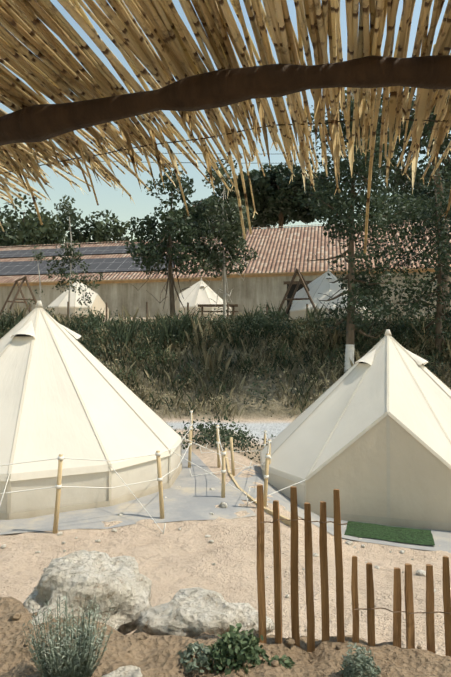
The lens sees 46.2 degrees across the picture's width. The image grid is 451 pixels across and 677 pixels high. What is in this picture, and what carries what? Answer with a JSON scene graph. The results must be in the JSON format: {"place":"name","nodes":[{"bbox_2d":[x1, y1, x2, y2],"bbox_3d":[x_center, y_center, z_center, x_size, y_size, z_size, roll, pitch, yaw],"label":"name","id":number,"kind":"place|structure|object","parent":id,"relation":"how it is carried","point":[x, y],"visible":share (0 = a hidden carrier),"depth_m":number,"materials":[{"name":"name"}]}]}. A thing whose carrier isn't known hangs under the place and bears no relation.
{"place":"outdoors","nodes":[
{"label":"outdoors","id":0,"kind":"place"},
{"bbox_2d":[0,317,450,655],"bbox_3d":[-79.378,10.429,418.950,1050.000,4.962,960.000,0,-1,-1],"label":"sandy ground","id":1,"kind":"structure","parent":0,"point":[172,560],"depth_m":5.92,"materials":[{"name":"beige sand"}]},
{"bbox_2d":[0,193,74,247],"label":"tree","id":2,"kind":"object","parent":1,"relation":"on","point":[26,231],"visible":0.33,"depth_m":59.01,"materials":[{"name":"green plant"}]},
{"bbox_2d":[26,245,54,315],"bbox_3d":[-10.929,-2.469,30.837,1.926,5.936,1.620,0,-1,-1],"label":"sapling","id":3,"kind":"object","parent":1,"relation":"on","point":[37,258],"visible":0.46,"depth_m":30.83,"materials":[{"name":"green plant"}]},
{"bbox_2d":[45,195,103,320],"bbox_3d":[-8.647,-4.462,29.859,3.145,7.286,2.575,0,-1,-1],"label":"slim tree","id":4,"kind":"object","parent":1,"relation":"on","point":[67,253],"visible":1,"depth_m":29.85,"materials":[{"name":"green plant"}]},
{"bbox_2d":[45,278,108,317],"bbox_3d":[-9.683,-2.647,34.575,3.996,2.581,3.999,0,-1,-1],"label":"bell tent","id":5,"kind":"object","parent":1,"relation":"on","point":[59,304],"visible":0.56,"depth_m":33.33,"materials":[{"name":"fabric"}]},
{"bbox_2d":[56,209,139,244],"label":"tree","id":6,"kind":"object","parent":1,"relation":"on","point":[100,231],"visible":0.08,"depth_m":62.27,"materials":[{"name":"green plant"}]},
{"bbox_2d":[0,443,256,534],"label":"ground sheet","id":7,"kind":"object","parent":1,"relation":"on","point":[193,497],"visible":0.25,"depth_m":7.21,"materials":[{"name":"grey fabric"}]},
{"bbox_2d":[0,301,250,533],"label":"bell tent","id":8,"kind":"object","parent":7,"relation":"on","point":[65,392],"visible":0.92,"depth_m":7.85,"materials":[{"name":"fabric"}]},
{"bbox_2d":[0,410,270,533],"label":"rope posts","id":9,"kind":"object","parent":1,"relation":"on","point":[61,458],"visible":0.9,"depth_m":6.99,"materials":[{"name":"brown wood"}]},
{"bbox_2d":[124,164,211,321],"bbox_3d":[-2.859,-4.756,27.000,4.384,8.621,4.085,0,-1,-1],"label":"dark tree","id":10,"kind":"object","parent":1,"relation":"on","point":[176,228],"visible":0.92,"depth_m":26.70,"materials":[{"name":"green plant"}]},
{"bbox_2d":[175,278,231,317],"bbox_3d":[-1.581,-2.652,34.661,3.996,2.581,3.999,0,-1,-1],"label":"bell tent","id":11,"kind":"object","parent":1,"relation":"on","point":[195,294],"visible":0.67,"depth_m":33.53,"materials":[{"name":"fabric"}]},
{"bbox_2d":[160,195,262,238],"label":"tree","id":12,"kind":"object","parent":1,"relation":"on","point":[254,225],"visible":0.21,"depth_m":69.68,"materials":[{"name":"green plant"}]},
{"bbox_2d":[0,268,429,321],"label":"wooden swing frames","id":13,"kind":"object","parent":1,"relation":"on","point":[292,298],"depth_m":30.00,"materials":[{"name":"brown wood"}]},
{"bbox_2d":[1,482,435,630],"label":"pebbles","id":14,"kind":"object","parent":1,"relation":"on","point":[347,542],"visible":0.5,"depth_m":6.21,"materials":[{"name":"stone"}]},
{"bbox_2d":[188,156,258,317],"bbox_3d":[-0.122,-5.054,27.621,3.718,9.085,3.707,0,-1,-1],"label":"tree","id":15,"kind":"object","parent":1,"relation":"on","point":[220,260],"visible":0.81,"depth_m":27.27,"materials":[{"name":"green plant"}]},
{"bbox_2d":[0,0,450,252],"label":"reed canopy","id":16,"kind":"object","parent":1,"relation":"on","point":[103,99],"depth_m":1.50,"materials":[{"name":"beige plant"}]},
{"bbox_2d":[0,219,450,317],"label":"farm building","id":17,"kind":"structure","parent":1,"relation":"on","point":[284,253],"depth_m":41.70,"materials":[{"name":"tile"}]},
{"bbox_2d":[0,300,450,420],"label":"embankment grass","id":18,"kind":"structure","parent":1,"relation":"on","point":[210,361],"depth_m":20.34,"materials":[{"name":"green plant"}]},
{"bbox_2d":[0,596,450,676],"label":"planting bed soil","id":19,"kind":"structure","parent":1,"relation":"on","point":[148,655],"depth_m":2.73,"materials":[{"name":"brown soil"}]},
{"bbox_2d":[22,590,114,676],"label":"lavender","id":20,"kind":"object","parent":19,"relation":"on","point":[65,663],"visible":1,"depth_m":2.47,"materials":[{"name":"green plant"}]},
{"bbox_2d":[23,550,151,634],"bbox_3d":[-0.911,1.682,3.443,0.886,0.461,1.036,-1,-2,40],"label":"limestone rock","id":21,"kind":"object","parent":19,"relation":"on","point":[122,584],"visible":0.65,"depth_m":3.29,"materials":[{"name":"beige stone"}]},
{"bbox_2d":[102,665,141,676],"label":"stone","id":22,"kind":"object","parent":19,"relation":"on","point":[129,671],"visible":1,"depth_m":2.46,"materials":[{"name":"stone"}]},
{"bbox_2d":[176,641,215,672],"bbox_3d":[-0.137,1.590,2.668,0.194,0.115,0.195,1,-2,-24],"label":"shrub","id":23,"kind":"object","parent":19,"relation":"on","point":[195,647],"visible":0.83,"depth_m":2.64,"materials":[{"name":"green plant"}]},
{"bbox_2d":[132,587,274,637],"bbox_3d":[-0.132,1.698,3.211,0.760,0.224,0.613,-1,-2,31],"label":"boulder","id":24,"kind":"object","parent":19,"relation":"on","point":[191,612],"visible":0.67,"depth_m":3.10,"materials":[{"name":"beige stone"}]},
{"bbox_2d":[0,612,421,676],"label":"soil clods","id":25,"kind":"object","parent":19,"relation":"on","point":[274,663],"visible":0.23,"depth_m":2.79,"materials":[{"name":"brown soil"}]},
{"bbox_2d":[205,623,268,674],"bbox_3d":[0.041,1.581,2.709,0.336,0.190,0.331,1,-2,-29],"label":"shrub","id":26,"kind":"object","parent":19,"relation":"on","point":[241,645],"visible":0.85,"depth_m":2.65,"materials":[{"name":"green plant"}]},
{"bbox_2d":[266,654,294,669],"bbox_3d":[0.274,1.632,2.643,0.155,0.074,0.170,0,-1,-1],"label":"herb","id":27,"kind":"object","parent":19,"relation":"on","point":[287,663],"visible":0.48,"depth_m":2.66,"materials":[{"name":"green plant"}]},
{"bbox_2d":[257,484,346,651],"bbox_3d":[0.414,1.479,2.867,0.489,1.352,0.053,0,-1,4],"label":"wooden stake fence","id":28,"kind":"object","parent":19,"relation":"on","point":[323,521],"visible":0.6,"depth_m":2.87,"materials":[{"name":"brown wood"}]},
{"bbox_2d":[337,642,380,676],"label":"santolina","id":29,"kind":"object","parent":19,"relation":"on","point":[363,664],"visible":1,"depth_m":2.48,"materials":[{"name":"green plant"}]},
{"bbox_2d":[351,556,450,655],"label":"wooden stake fence","id":30,"kind":"object","parent":19,"relation":"on","point":[410,624],"visible":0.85,"depth_m":2.83,"materials":[{"name":"brown wood"}]},
{"bbox_2d":[0,278,450,462],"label":"embankment scrub","id":31,"kind":"object","parent":1,"relation":"on","point":[209,434],"visible":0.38,"depth_m":20.27,"materials":[{"name":"green plant"}]},
{"bbox_2d":[225,443,290,526],"bbox_3d":[0.252,2.662,9.466,0.408,0.623,5.962,0,-1,-8],"label":"path plank border","id":32,"kind":"object","parent":1,"relation":"on","point":[270,512],"visible":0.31,"depth_m":7.83,"materials":[{"name":"brown wood"}]},
{"bbox_2d":[206,162,345,227],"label":"stone pine","id":33,"kind":"object","parent":1,"relation":"on","point":[272,190],"visible":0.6,"depth_m":62.23,"materials":[{"name":"green plant"}]},
{"bbox_2d":[189,329,450,530],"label":"bell tent","id":34,"kind":"object","parent":1,"relation":"on","point":[368,435],"visible":0.85,"depth_m":8.38,"materials":[{"name":"fabric"}]},
{"bbox_2d":[290,269,372,320],"bbox_3d":[6.021,-2.481,30.537,4.866,3.080,4.984,0,-1,-1],"label":"bell tent","id":35,"kind":"object","parent":1,"relation":"on","point":[321,284],"visible":0.38,"depth_m":29.35,"materials":[{"name":"fabric"}]},
{"bbox_2d":[225,466,450,552],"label":"ground sheet","id":36,"kind":"object","parent":1,"relation":"on","point":[441,538],"visible":0.08,"depth_m":7.92,"materials":[{"name":"grey fabric"}]},
{"bbox_2d":[344,521,434,544],"bbox_3d":[2.356,2.791,7.636,1.200,0.062,0.700,0,-1,17],"label":"door mat","id":37,"kind":"object","parent":36,"relation":"on","point":[395,534],"depth_m":7.53,"materials":[{"name":"green fabric"}]},
{"bbox_2d":[291,90,425,372],"bbox_3d":[4.731,-4.045,19.424,4.830,11.162,5.370,0,-1,-1],"label":"dark tree","id":38,"kind":"object","parent":1,"relation":"on","point":[350,200],"visible":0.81,"depth_m":18.86,"materials":[{"name":"green plant"}]},
{"bbox_2d":[342,86,450,317],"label":"tree","id":39,"kind":"object","parent":1,"relation":"on","point":[427,132],"visible":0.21,"depth_m":31.09,"materials":[{"name":"green plant"}]},
{"bbox_2d":[365,158,450,362],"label":"tree","id":40,"kind":"object","parent":1,"relation":"on","point":[440,259],"visible":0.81,"depth_m":20.39,"materials":[{"name":"green plant"}]},
{"bbox_2d":[370,153,450,221],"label":"tree","id":41,"kind":"object","parent":1,"relation":"on","point":[421,192],"visible":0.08,"depth_m":57.82,"materials":[{"name":"green plant"}]},
{"bbox_2d":[0,0,450,244],"label":"sky","id":42,"kind":"structure","parent":0,"point":[109,199],"materials":[{"name":"blue"}]},
{"bbox_2d":[42,151,443,162],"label":"overhead cables","id":43,"kind":"object","parent":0,"point":[201,153],"visible":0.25,"depth_m":30.55,"materials":[{"name":"black plastic"}]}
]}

